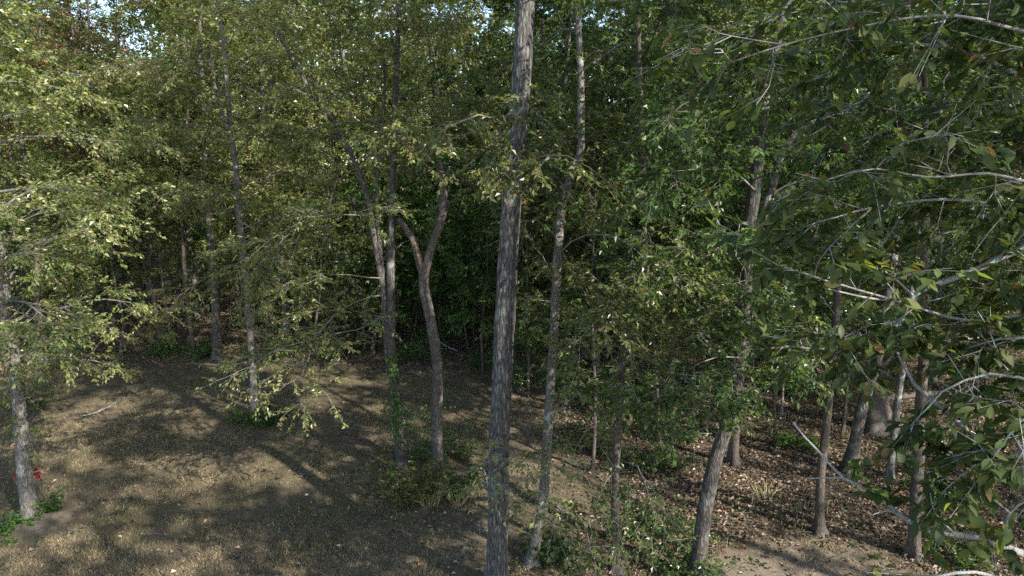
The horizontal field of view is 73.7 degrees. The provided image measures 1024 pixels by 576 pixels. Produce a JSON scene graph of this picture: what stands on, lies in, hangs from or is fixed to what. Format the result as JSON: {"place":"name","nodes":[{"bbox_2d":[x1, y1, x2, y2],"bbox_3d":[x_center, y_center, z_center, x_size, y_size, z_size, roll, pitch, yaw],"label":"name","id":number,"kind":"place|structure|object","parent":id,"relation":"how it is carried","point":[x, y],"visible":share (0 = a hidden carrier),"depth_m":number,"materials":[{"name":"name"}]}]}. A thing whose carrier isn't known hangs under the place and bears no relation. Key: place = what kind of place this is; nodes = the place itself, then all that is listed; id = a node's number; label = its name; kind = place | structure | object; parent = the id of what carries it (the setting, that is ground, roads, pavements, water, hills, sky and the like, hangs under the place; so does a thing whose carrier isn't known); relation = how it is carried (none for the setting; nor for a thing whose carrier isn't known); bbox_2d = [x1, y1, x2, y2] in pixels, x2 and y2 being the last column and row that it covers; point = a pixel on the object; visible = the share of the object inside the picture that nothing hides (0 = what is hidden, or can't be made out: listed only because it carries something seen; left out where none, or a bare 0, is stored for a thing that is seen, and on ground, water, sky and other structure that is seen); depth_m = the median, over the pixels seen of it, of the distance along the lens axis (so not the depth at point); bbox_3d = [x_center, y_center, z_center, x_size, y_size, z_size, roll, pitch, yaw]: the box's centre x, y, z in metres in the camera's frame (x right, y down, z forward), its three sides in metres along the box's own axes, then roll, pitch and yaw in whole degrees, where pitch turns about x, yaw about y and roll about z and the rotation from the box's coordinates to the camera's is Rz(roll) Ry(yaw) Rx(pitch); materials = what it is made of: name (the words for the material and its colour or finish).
{"place":"outdoors","nodes":[
{"label":"outdoors","id":0,"kind":"place"},
{"bbox_2d":[4,0,957,165],"label":"sky","id":1,"kind":"structure","parent":0,"point":[100,1],"materials":[{"name":"white"}]},
{"bbox_2d":[0,168,1023,575],"bbox_3d":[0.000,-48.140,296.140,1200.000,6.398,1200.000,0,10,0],"label":"ground","id":2,"kind":"structure","parent":0,"point":[62,518],"depth_m":15.95,"materials":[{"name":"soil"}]},
{"bbox_2d":[0,510,40,546],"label":"weed clump","id":3,"kind":"object","parent":2,"relation":"on","point":[8,526],"visible":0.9,"depth_m":13.22,"materials":[{"name":"green plant"}]},
{"bbox_2d":[0,363,70,418],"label":"shrub","id":4,"kind":"object","parent":2,"relation":"on","point":[40,403],"visible":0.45,"depth_m":19.94,"materials":[{"name":"green plant"}]},
{"bbox_2d":[0,0,78,321],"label":"tall tree","id":5,"kind":"object","parent":2,"relation":"on","point":[18,283],"visible":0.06,"depth_m":30.84,"materials":[{"name":"green plant"}]},
{"bbox_2d":[11,466,74,513],"bbox_3d":[-9.394,4.022,13.631,1.121,1.124,0.603,-5,11,-27],"label":"vine sprig","id":6,"kind":"object","parent":2,"relation":"on","point":[50,508],"visible":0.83,"depth_m":13.65,"materials":[{"name":"green plant"}]},
{"bbox_2d":[0,0,122,358],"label":"tree","id":7,"kind":"object","parent":2,"relation":"on","point":[43,164],"visible":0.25,"depth_m":23.65,"materials":[{"name":"green plant"}]},
{"bbox_2d":[0,0,126,312],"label":"rusty tree","id":8,"kind":"object","parent":2,"relation":"on","point":[39,25],"visible":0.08,"depth_m":29.33,"materials":[{"name":"green plant"}]},
{"bbox_2d":[21,331,105,377],"bbox_3d":[-15.913,2.235,23.528,2.542,1.297,2.949,5,11,27],"label":"shrub","id":9,"kind":"object","parent":2,"relation":"on","point":[54,350],"visible":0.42,"depth_m":23.51,"materials":[{"name":"green plant"}]},
{"bbox_2d":[0,10,134,230],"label":"tall tree","id":10,"kind":"object","parent":2,"relation":"on","point":[68,47],"visible":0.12,"depth_m":31.78,"materials":[{"name":"green plant"}]},
{"bbox_2d":[0,0,173,338],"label":"rusty tree","id":11,"kind":"object","parent":2,"relation":"on","point":[107,272],"visible":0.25,"depth_m":26.34,"materials":[{"name":"green plant"}]},
{"bbox_2d":[30,219,156,341],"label":"sapling","id":12,"kind":"object","parent":2,"relation":"on","point":[100,292],"visible":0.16,"depth_m":27.42,"materials":[{"name":"green plant"}]},
{"bbox_2d":[0,29,193,349],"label":"understory tree","id":13,"kind":"object","parent":2,"relation":"on","point":[20,233],"visible":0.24,"depth_m":24.45,"materials":[{"name":"green plant"}]},
{"bbox_2d":[0,42,198,356],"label":"understory tree","id":14,"kind":"object","parent":2,"relation":"on","point":[89,124],"visible":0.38,"depth_m":24.38,"materials":[{"name":"green plant"}]},
{"bbox_2d":[0,0,207,520],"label":"leaning tree","id":15,"kind":"object","parent":2,"relation":"on","point":[15,376],"visible":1,"depth_m":12.72,"materials":[{"name":"green plant"}]},
{"bbox_2d":[0,0,222,327],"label":"tree","id":16,"kind":"object","parent":2,"relation":"on","point":[71,29],"visible":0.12,"depth_m":27.11,"materials":[{"name":"green plant"}]},
{"bbox_2d":[48,160,176,329],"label":"sapling","id":17,"kind":"object","parent":2,"relation":"on","point":[131,271],"visible":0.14,"depth_m":28.95,"materials":[{"name":"green plant"}]},
{"bbox_2d":[10,1,215,349],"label":"edge tree","id":18,"kind":"object","parent":2,"relation":"on","point":[188,244],"visible":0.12,"depth_m":25.45,"materials":[{"name":"green plant"}]},
{"bbox_2d":[9,12,238,299],"bbox_3d":[-18.153,-6.807,35.094,10.045,15.473,11.020,0,10,-3],"label":"tall tree","id":19,"kind":"object","parent":2,"relation":"on","point":[149,296],"visible":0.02,"depth_m":34.42,"materials":[{"name":"green plant"}]},
{"bbox_2d":[21,0,232,319],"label":"rusty tree","id":20,"kind":"object","parent":2,"relation":"on","point":[143,285],"visible":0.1,"depth_m":30.04,"materials":[{"name":"green plant"}]},
{"bbox_2d":[103,147,200,351],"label":"edge tree","id":21,"kind":"object","parent":2,"relation":"on","point":[186,173],"visible":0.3,"depth_m":25.84,"materials":[{"name":"green plant"}]},
{"bbox_2d":[100,195,224,335],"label":"sapling","id":22,"kind":"object","parent":2,"relation":"on","point":[178,268],"visible":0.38,"depth_m":27.73,"materials":[{"name":"green plant"}]},
{"bbox_2d":[89,0,242,318],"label":"tree","id":23,"kind":"object","parent":2,"relation":"on","point":[192,265],"visible":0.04,"depth_m":31.01,"materials":[{"name":"green plant"}]},
{"bbox_2d":[80,0,267,271],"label":"tall tree","id":24,"kind":"object","parent":2,"relation":"on","point":[132,50],"visible":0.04,"depth_m":39.30,"materials":[{"name":"green plant"}]},
{"bbox_2d":[67,0,292,361],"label":"edge tree","id":25,"kind":"object","parent":2,"relation":"on","point":[205,177],"visible":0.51,"depth_m":22.97,"materials":[{"name":"green plant"}]},
{"bbox_2d":[87,0,302,355],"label":"edge tree","id":26,"kind":"object","parent":2,"relation":"on","point":[182,226],"visible":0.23,"depth_m":23.30,"materials":[{"name":"green plant"}]},
{"bbox_2d":[53,0,367,414],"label":"leafy tree","id":27,"kind":"object","parent":2,"relation":"on","point":[230,129],"visible":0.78,"depth_m":17.60,"materials":[{"name":"green plant"}]},
{"bbox_2d":[125,0,300,287],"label":"tall tree","id":28,"kind":"object","parent":2,"relation":"on","point":[227,221],"visible":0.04,"depth_m":35.96,"materials":[{"name":"green plant"}]},
{"bbox_2d":[185,190,280,328],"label":"sapling","id":29,"kind":"object","parent":2,"relation":"on","point":[220,277],"visible":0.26,"depth_m":29.46,"materials":[{"name":"green plant"}]},
{"bbox_2d":[136,0,369,333],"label":"tall tree","id":30,"kind":"object","parent":2,"relation":"on","point":[263,91],"visible":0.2,"depth_m":27.39,"materials":[{"name":"green plant"}]},
{"bbox_2d":[224,402,294,428],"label":"weed clump","id":31,"kind":"object","parent":2,"relation":"on","point":[241,418],"visible":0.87,"depth_m":18.77,"materials":[{"name":"green plant"}]},
{"bbox_2d":[163,0,359,299],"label":"tall tree","id":32,"kind":"object","parent":2,"relation":"on","point":[283,108],"visible":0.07,"depth_m":33.23,"materials":[{"name":"green plant"}]},
{"bbox_2d":[193,89,337,357],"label":"understory tree","id":33,"kind":"object","parent":2,"relation":"on","point":[242,140],"visible":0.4,"depth_m":24.39,"materials":[{"name":"green plant"}]},
{"bbox_2d":[256,94,403,339],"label":"sapling","id":34,"kind":"object","parent":2,"relation":"on","point":[344,181],"visible":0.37,"depth_m":26.68,"materials":[{"name":"green plant"}]},
{"bbox_2d":[240,103,428,365],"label":"understory tree","id":35,"kind":"object","parent":2,"relation":"on","point":[273,150],"visible":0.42,"depth_m":23.72,"materials":[{"name":"green plant"}]},
{"bbox_2d":[251,0,450,325],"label":"tall tree","id":36,"kind":"object","parent":2,"relation":"on","point":[313,113],"visible":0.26,"depth_m":28.63,"materials":[{"name":"green plant"}]},
{"bbox_2d":[290,140,411,330],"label":"sapling","id":37,"kind":"object","parent":2,"relation":"on","point":[335,171],"visible":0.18,"depth_m":28.78,"materials":[{"name":"green plant"}]},
{"bbox_2d":[153,0,551,477],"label":"twin stemmed tree","id":38,"kind":"object","parent":2,"relation":"on","point":[388,315],"visible":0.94,"depth_m":13.54,"materials":[{"name":"green plant"}]},
{"bbox_2d":[384,353,405,450],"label":"ivy vine","id":39,"kind":"object","parent":38,"relation":"attached to","point":[396,410],"visible":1,"depth_m":15.17,"materials":[{"name":"green plant"}]},
{"bbox_2d":[276,0,446,253],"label":"tall tree","id":40,"kind":"object","parent":2,"relation":"on","point":[350,55],"visible":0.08,"depth_m":32.77,"materials":[{"name":"green plant"}]},
{"bbox_2d":[295,164,438,348],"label":"sapling","id":41,"kind":"object","parent":2,"relation":"on","point":[356,205],"visible":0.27,"depth_m":25.86,"materials":[{"name":"green plant"}]},
{"bbox_2d":[272,0,513,333],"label":"tree","id":42,"kind":"object","parent":2,"relation":"on","point":[438,73],"visible":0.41,"depth_m":26.41,"materials":[{"name":"green plant"}]},
{"bbox_2d":[329,215,461,349],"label":"sapling","id":43,"kind":"object","parent":2,"relation":"on","point":[399,234],"visible":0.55,"depth_m":24.66,"materials":[{"name":"green plant"}]},
{"bbox_2d":[345,166,445,333],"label":"sapling","id":44,"kind":"object","parent":2,"relation":"on","point":[359,196],"visible":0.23,"depth_m":27.68,"materials":[{"name":"green plant"}]},
{"bbox_2d":[358,446,458,508],"bbox_3d":[-2.169,4.021,14.415,1.815,1.146,2.020,-8,13,-39],"label":"shrub","id":45,"kind":"object","parent":2,"relation":"on","point":[424,483],"visible":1,"depth_m":14.29,"materials":[{"name":"green plant"}]},
{"bbox_2d":[348,139,470,339],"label":"sapling","id":46,"kind":"object","parent":2,"relation":"on","point":[418,223],"visible":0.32,"depth_m":27.12,"materials":[{"name":"green plant"}]},
{"bbox_2d":[395,330,447,362],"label":"shrub","id":47,"kind":"object","parent":2,"relation":"on","point":[418,346],"visible":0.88,"depth_m":24.87,"materials":[{"name":"green plant"}]},
{"bbox_2d":[372,382,474,463],"bbox_3d":[-2.057,3.317,16.500,2.125,1.862,3.027,-9,13,-40],"label":"shrub","id":48,"kind":"object","parent":2,"relation":"on","point":[420,446],"visible":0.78,"depth_m":16.38,"materials":[{"name":"green plant"}]},
{"bbox_2d":[352,0,499,310],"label":"tall tree","id":49,"kind":"object","parent":2,"relation":"on","point":[465,55],"visible":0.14,"depth_m":30.75,"materials":[{"name":"green plant"}]},
{"bbox_2d":[396,155,457,481],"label":"dead tree","id":50,"kind":"object","parent":2,"relation":"on","point":[423,266],"visible":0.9,"depth_m":14.83,"materials":[{"name":"brown plant"}]},
{"bbox_2d":[368,191,485,344],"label":"sapling","id":51,"kind":"object","parent":2,"relation":"on","point":[423,202],"visible":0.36,"depth_m":26.26,"materials":[{"name":"green plant"}]},
{"bbox_2d":[373,145,497,340],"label":"sapling","id":52,"kind":"object","parent":2,"relation":"on","point":[456,225],"visible":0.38,"depth_m":26.66,"materials":[{"name":"green plant"}]},
{"bbox_2d":[401,193,500,349],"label":"sapling","id":53,"kind":"object","parent":2,"relation":"on","point":[441,313],"visible":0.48,"depth_m":25.65,"materials":[{"name":"green plant"}]},
{"bbox_2d":[424,462,483,498],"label":"shrub","id":54,"kind":"object","parent":2,"relation":"on","point":[465,482],"visible":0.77,"depth_m":14.81,"materials":[{"name":"green plant"}]},
{"bbox_2d":[397,0,514,277],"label":"tall tree","id":55,"kind":"object","parent":2,"relation":"on","point":[509,24],"visible":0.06,"depth_m":39.23,"materials":[{"name":"green plant"}]},
{"bbox_2d":[430,422,485,463],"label":"shrub","id":56,"kind":"object","parent":2,"relation":"on","point":[460,451],"visible":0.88,"depth_m":16.97,"materials":[{"name":"green plant"}]},
{"bbox_2d":[418,143,538,369],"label":"understory tree","id":57,"kind":"object","parent":2,"relation":"on","point":[473,264],"visible":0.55,"depth_m":22.65,"materials":[{"name":"green plant"}]},
{"bbox_2d":[439,195,544,320],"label":"sapling","id":58,"kind":"object","parent":2,"relation":"on","point":[480,267],"visible":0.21,"depth_m":26.76,"materials":[{"name":"green plant"}]},
{"bbox_2d":[0,257,1023,575],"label":"leaf litter","id":59,"kind":"object","parent":2,"relation":"on","point":[798,487],"visible":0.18,"depth_m":16.25,"materials":[{"name":"brown plant"}]},
{"bbox_2d":[0,0,1023,241],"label":"wood","id":60,"kind":"object","parent":2,"relation":"on","point":[324,59],"visible":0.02,"depth_m":63.65,"materials":[{"name":"plant"}]},
{"bbox_2d":[399,0,644,575],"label":"tree","id":61,"kind":"object","parent":2,"relation":"on","point":[513,163],"visible":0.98,"depth_m":9.83,"materials":[{"name":"grey plant"}]},
{"bbox_2d":[481,346,574,394],"bbox_3d":[0.380,2.539,22.065,2.769,1.356,3.006,7,12,36],"label":"shrub","id":62,"kind":"object","parent":2,"relation":"on","point":[517,379],"visible":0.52,"depth_m":21.86,"materials":[{"name":"green plant"}]},
{"bbox_2d":[468,134,594,398],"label":"understory tree","id":63,"kind":"object","parent":2,"relation":"on","point":[486,286],"visible":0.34,"depth_m":20.27,"materials":[{"name":"green plant"}]},
{"bbox_2d":[430,0,632,322],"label":"tall tree","id":64,"kind":"object","parent":2,"relation":"on","point":[500,15],"visible":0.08,"depth_m":28.96,"materials":[{"name":"green plant"}]},
{"bbox_2d":[428,50,639,377],"bbox_3d":[0.497,-2.246,22.598,6.864,11.046,5.636,7,12,33],"label":"understory tree","id":65,"kind":"object","parent":2,"relation":"on","point":[573,80],"visible":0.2,"depth_m":21.90,"materials":[{"name":"green plant"}]},
{"bbox_2d":[463,2,622,288],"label":"tall tree","id":66,"kind":"object","parent":2,"relation":"on","point":[510,42],"visible":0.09,"depth_m":35.29,"materials":[{"name":"green plant"}]},
{"bbox_2d":[521,509,584,574],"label":"weed clump","id":67,"kind":"object","parent":2,"relation":"on","point":[558,553],"visible":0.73,"depth_m":12.20,"materials":[{"name":"green plant"}]},
{"bbox_2d":[478,0,649,370],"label":"tree","id":68,"kind":"object","parent":2,"relation":"on","point":[567,72],"visible":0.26,"depth_m":21.33,"materials":[{"name":"green plant"}]},
{"bbox_2d":[478,61,668,401],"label":"understory tree","id":69,"kind":"object","parent":2,"relation":"on","point":[593,112],"visible":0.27,"depth_m":18.74,"materials":[{"name":"green plant"}]},
{"bbox_2d":[446,0,712,569],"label":"peeling tree","id":70,"kind":"object","parent":2,"relation":"on","point":[543,489],"visible":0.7,"depth_m":10.62,"materials":[{"name":"green plant"}]},
{"bbox_2d":[491,123,683,474],"bbox_3d":[1.352,0.378,15.925,5.131,8.478,4.348,3,11,19],"label":"understory tree","id":71,"kind":"object","parent":2,"relation":"on","point":[548,273],"visible":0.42,"depth_m":15.53,"materials":[{"name":"green plant"}]},
{"bbox_2d":[451,0,732,337],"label":"tree","id":72,"kind":"object","parent":2,"relation":"on","point":[495,56],"visible":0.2,"depth_m":25.28,"materials":[{"name":"green plant"}]},
{"bbox_2d":[553,409,630,454],"bbox_3d":[2.054,3.715,17.505,1.856,0.763,1.791,-4,11,-23],"label":"shrub","id":73,"kind":"object","parent":2,"relation":"on","point":[600,432],"visible":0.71,"depth_m":17.59,"materials":[{"name":"green plant"}]},
{"bbox_2d":[525,0,705,359],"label":"tree","id":74,"kind":"object","parent":2,"relation":"on","point":[583,352],"visible":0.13,"depth_m":23.39,"materials":[{"name":"green plant"}]},
{"bbox_2d":[545,51,707,382],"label":"understory tree","id":75,"kind":"object","parent":2,"relation":"on","point":[669,67],"visible":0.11,"depth_m":21.05,"materials":[{"name":"green plant"}]},
{"bbox_2d":[527,0,731,332],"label":"tall tree","id":76,"kind":"object","parent":2,"relation":"on","point":[630,102],"visible":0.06,"depth_m":25.85,"materials":[{"name":"green plant"}]},
{"bbox_2d":[594,483,682,542],"bbox_3d":[2.442,4.550,13.574,1.670,0.662,1.829,0,10,0],"label":"weed clump","id":77,"kind":"object","parent":2,"relation":"on","point":[657,531],"visible":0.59,"depth_m":13.60,"materials":[{"name":"green plant"}]},
{"bbox_2d":[530,84,783,445],"bbox_3d":[2.914,-0.290,17.370,6.863,9.098,4.585,8,13,37],"label":"understory tree","id":78,"kind":"object","parent":2,"relation":"on","point":[606,270],"visible":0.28,"depth_m":17.01,"materials":[{"name":"green plant"}]},
{"bbox_2d":[620,429,695,478],"bbox_3d":[3.422,3.975,16.186,1.715,0.753,1.984,0,10,0],"label":"shrub","id":79,"kind":"object","parent":2,"relation":"on","point":[663,461],"visible":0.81,"depth_m":16.02,"materials":[{"name":"green plant"}]},
{"bbox_2d":[542,0,786,409],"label":"tree","id":80,"kind":"object","parent":2,"relation":"on","point":[620,129],"visible":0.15,"depth_m":18.81,"materials":[{"name":"green plant"}]},
{"bbox_2d":[469,0,888,575],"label":"slim tree","id":81,"kind":"object","parent":2,"relation":"on","point":[609,303],"visible":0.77,"depth_m":9.88,"materials":[{"name":"green plant"}]},
{"bbox_2d":[632,507,762,575],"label":"shrub","id":82,"kind":"object","parent":2,"relation":"on","point":[683,561],"visible":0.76,"depth_m":11.90,"materials":[{"name":"green plant"}]},
{"bbox_2d":[606,0,816,334],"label":"tall tree","id":83,"kind":"object","parent":2,"relation":"on","point":[775,5],"visible":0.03,"depth_m":26.35,"materials":[{"name":"green plant"}]},
{"bbox_2d":[614,42,824,397],"bbox_3d":[5.880,-1.572,20.413,5.572,10.486,7.836,0,10,0],"label":"understory tree","id":84,"kind":"object","parent":2,"relation":"on","point":[736,64],"visible":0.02,"depth_m":19.24,"materials":[{"name":"green plant"}]},
{"bbox_2d":[585,0,908,467],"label":"tree","id":85,"kind":"object","parent":2,"relation":"on","point":[733,458],"visible":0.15,"depth_m":15.54,"materials":[{"name":"green plant"}]},
{"bbox_2d":[666,91,859,398],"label":"understory tree","id":86,"kind":"object","parent":2,"relation":"on","point":[802,247],"visible":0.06,"depth_m":20.01,"materials":[{"name":"green plant"}]},
{"bbox_2d":[591,0,974,575],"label":"forked tree","id":87,"kind":"object","parent":2,"relation":"on","point":[755,154],"visible":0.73,"depth_m":9.76,"materials":[{"name":"green plant"}]},
{"bbox_2d":[670,62,901,446],"bbox_3d":[6.445,-0.506,17.141,4.614,9.655,6.168,-4,11,-23],"label":"understory tree","id":88,"kind":"object","parent":2,"relation":"on","point":[735,295],"visible":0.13,"depth_m":16.19,"materials":[{"name":"green plant"}]},
{"bbox_2d":[768,423,831,452],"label":"weed clump","id":89,"kind":"object","parent":2,"relation":"on","point":[785,439],"visible":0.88,"depth_m":17.35,"materials":[{"name":"green plant"}]},
{"bbox_2d":[624,0,1023,575],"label":"overhanging tree","id":90,"kind":"object","parent":2,"relation":"on","point":[862,256],"visible":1,"depth_m":4.84,"materials":[{"name":"green plant"}]},
{"bbox_2d":[698,53,949,393],"bbox_3d":[9.394,-1.723,21.443,7.148,10.536,7.217,0,10,0],"label":"understory tree","id":91,"kind":"object","parent":2,"relation":"on","point":[804,258],"visible":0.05,"depth_m":20.93,"materials":[{"name":"green plant"}]},
{"bbox_2d":[705,0,1023,538],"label":"tree","id":92,"kind":"object","parent":2,"relation":"on","point":[818,528],"visible":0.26,"depth_m":12.35,"materials":[{"name":"green plant"}]},
{"bbox_2d":[762,119,975,433],"bbox_3d":[8.353,-0.096,17.334,4.652,8.534,5.194,3,10,17],"label":"understory tree","id":93,"kind":"object","parent":2,"relation":"on","point":[854,302],"visible":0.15,"depth_m":16.76,"materials":[{"name":"green plant"}]},
{"bbox_2d":[739,0,1013,439],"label":"flared tree","id":94,"kind":"object","parent":2,"relation":"on","point":[879,416],"visible":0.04,"depth_m":17.87,"materials":[{"name":"grey plant"}]},
{"bbox_2d":[773,5,1023,475],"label":"ivy clad tree","id":95,"kind":"object","parent":2,"relation":"on","point":[853,448],"visible":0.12,"depth_m":15.06,"materials":[{"name":"green plant"}]},
{"bbox_2d":[776,0,1023,563],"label":"tree","id":96,"kind":"object","parent":2,"relation":"on","point":[913,547],"visible":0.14,"depth_m":11.89,"materials":[{"name":"green plant"}]},
{"bbox_2d":[795,0,1023,478],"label":"tree","id":97,"kind":"object","parent":2,"relation":"on","point":[897,402],"visible":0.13,"depth_m":14.92,"materials":[{"name":"green plant"}]},
{"bbox_2d":[848,0,1023,383],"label":"tree","id":98,"kind":"object","parent":2,"relation":"on","point":[942,230],"depth_m":21.80,"materials":[{"name":"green plant"}]},
{"bbox_2d":[876,86,1023,395],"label":"understory tree","id":99,"kind":"object","parent":2,"relation":"on","point":[946,263],"visible":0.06,"depth_m":18.39,"materials":[{"name":"green plant"}]},
{"bbox_2d":[921,517,1010,574],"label":"weed clump","id":100,"kind":"object","parent":2,"relation":"on","point":[966,561],"visible":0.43,"depth_m":12.12,"materials":[{"name":"green plant"}]},
{"bbox_2d":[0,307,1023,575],"bbox_3d":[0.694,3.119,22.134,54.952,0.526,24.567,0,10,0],"label":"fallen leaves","id":101,"kind":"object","parent":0,"point":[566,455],"depth_m":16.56,"materials":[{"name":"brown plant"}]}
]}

